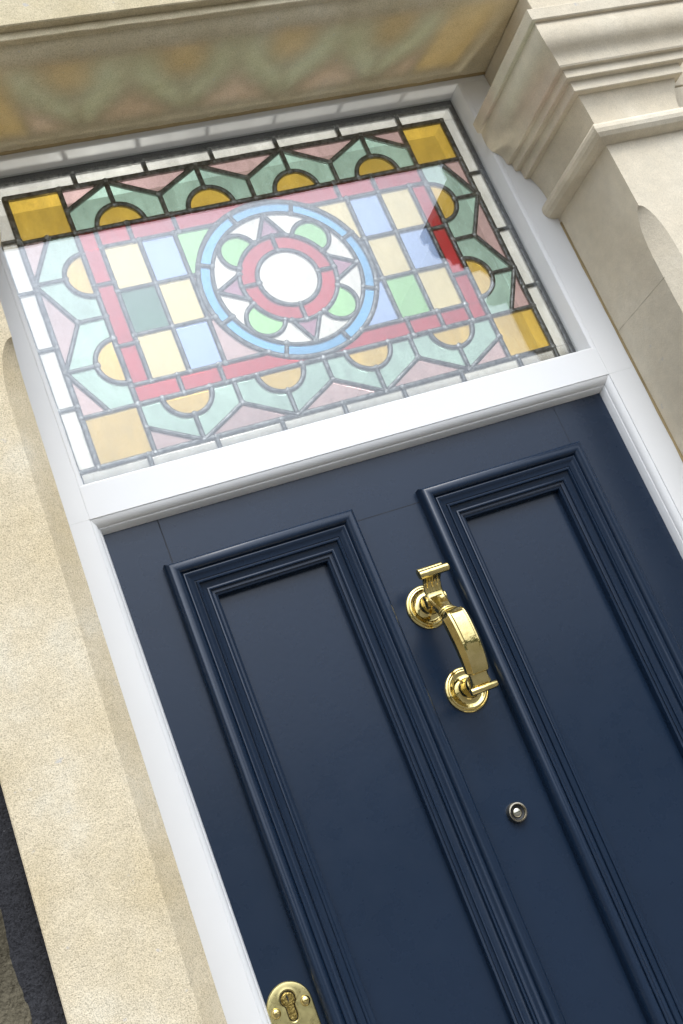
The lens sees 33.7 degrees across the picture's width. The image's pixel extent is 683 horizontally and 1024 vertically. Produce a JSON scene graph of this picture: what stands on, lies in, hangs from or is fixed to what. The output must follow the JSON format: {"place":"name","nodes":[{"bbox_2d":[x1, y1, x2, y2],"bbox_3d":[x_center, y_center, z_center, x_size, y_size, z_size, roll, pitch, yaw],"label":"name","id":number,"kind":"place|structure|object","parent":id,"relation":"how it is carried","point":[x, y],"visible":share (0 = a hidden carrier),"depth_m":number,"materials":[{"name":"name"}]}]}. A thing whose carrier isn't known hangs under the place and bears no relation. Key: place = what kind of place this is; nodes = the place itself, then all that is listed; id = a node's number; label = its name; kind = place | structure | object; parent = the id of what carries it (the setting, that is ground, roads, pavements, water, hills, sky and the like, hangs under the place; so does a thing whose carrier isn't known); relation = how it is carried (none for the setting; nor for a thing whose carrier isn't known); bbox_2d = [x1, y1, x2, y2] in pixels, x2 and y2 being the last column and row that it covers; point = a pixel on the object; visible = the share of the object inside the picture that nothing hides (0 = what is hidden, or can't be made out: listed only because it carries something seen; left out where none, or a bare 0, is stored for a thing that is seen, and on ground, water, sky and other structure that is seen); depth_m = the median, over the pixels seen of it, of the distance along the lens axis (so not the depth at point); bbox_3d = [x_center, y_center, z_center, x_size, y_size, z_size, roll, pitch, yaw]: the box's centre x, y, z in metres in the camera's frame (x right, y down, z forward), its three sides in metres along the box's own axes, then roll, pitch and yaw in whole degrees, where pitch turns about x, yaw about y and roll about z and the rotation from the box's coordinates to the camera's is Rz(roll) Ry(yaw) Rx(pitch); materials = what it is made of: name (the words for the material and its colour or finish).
{"place":"outdoors","nodes":[
{"label":"outdoors","id":0,"kind":"place"},
{"bbox_2d":[0,136,459,483],"bbox_3d":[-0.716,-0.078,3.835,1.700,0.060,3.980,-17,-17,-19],"label":"hall ceiling","id":1,"kind":"structure","parent":0,"point":[283,277],"depth_m":2.83,"materials":[{"name":"paint"}]},
{"bbox_2d":[349,187,570,412],"bbox_3d":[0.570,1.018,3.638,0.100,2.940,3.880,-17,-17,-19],"label":"hall wall","id":2,"kind":"structure","parent":0,"point":[515,332],"depth_m":2.96,"materials":[{"name":"paint"}]},
{"bbox_3d":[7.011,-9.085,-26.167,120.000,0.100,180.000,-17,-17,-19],"label":"ground","id":3,"kind":"structure","parent":0,"visible":0},
{"bbox_2d":[0,783,66,1023],"bbox_3d":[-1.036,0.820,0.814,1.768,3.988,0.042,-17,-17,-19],"label":"rubble wall","id":4,"kind":"structure","parent":3,"relation":"on","point":[29,993],"depth_m":1.15,"materials":[{"name":"stone"}]},
{"bbox_2d":[0,235,226,1023],"bbox_3d":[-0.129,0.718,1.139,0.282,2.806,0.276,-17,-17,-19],"label":"stone pilaster","id":5,"kind":"object","parent":3,"relation":"on","point":[122,939],"visible":1,"depth_m":1.20,"materials":[{"name":"stone"}]},
{"bbox_2d":[0,72,682,1023],"bbox_3d":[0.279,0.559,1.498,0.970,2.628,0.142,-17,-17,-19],"label":"door frame","id":6,"kind":"object","parent":5,"relation":"attached to","point":[600,362],"visible":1,"depth_m":1.71,"materials":[{"name":"white paint"}]},
{"bbox_2d":[0,100,575,484],"bbox_3d":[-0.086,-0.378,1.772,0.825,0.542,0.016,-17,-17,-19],"label":"stained glass window","id":7,"kind":"structure","parent":6,"relation":"attached to","point":[130,316],"depth_m":1.76,"materials":[{"name":"multicoloured glass"}]},
{"bbox_2d":[103,393,682,1023],"bbox_3d":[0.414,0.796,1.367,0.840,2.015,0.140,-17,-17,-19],"label":"front door","id":8,"kind":"structure","parent":6,"relation":"attached to","point":[423,707],"depth_m":1.53,"materials":[{"name":"blue paint"}]},
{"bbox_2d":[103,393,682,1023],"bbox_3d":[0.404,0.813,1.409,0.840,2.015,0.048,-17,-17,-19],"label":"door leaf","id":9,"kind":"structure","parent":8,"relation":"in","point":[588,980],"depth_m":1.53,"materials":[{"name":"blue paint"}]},
{"bbox_2d":[473,0,682,454],"bbox_3d":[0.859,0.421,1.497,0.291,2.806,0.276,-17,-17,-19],"label":"stone pilaster","id":10,"kind":"object","parent":3,"relation":"on","point":[581,110],"visible":0.97,"depth_m":1.74,"materials":[{"name":"stone"}]},
{"bbox_2d":[0,0,518,151],"bbox_3d":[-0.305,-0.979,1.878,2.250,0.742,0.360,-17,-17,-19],"label":"stone lintel","id":11,"kind":"structure","parent":10,"relation":"on","point":[74,69],"depth_m":1.68,"materials":[{"name":"stone"}]},
{"bbox_2d":[675,63,682,107],"bbox_3d":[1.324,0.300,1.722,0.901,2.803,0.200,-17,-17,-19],"label":"ashlar wall","id":12,"kind":"structure","parent":3,"relation":"on","point":[679,90],"depth_m":1.83,"materials":[{"name":"stone"}]}
]}

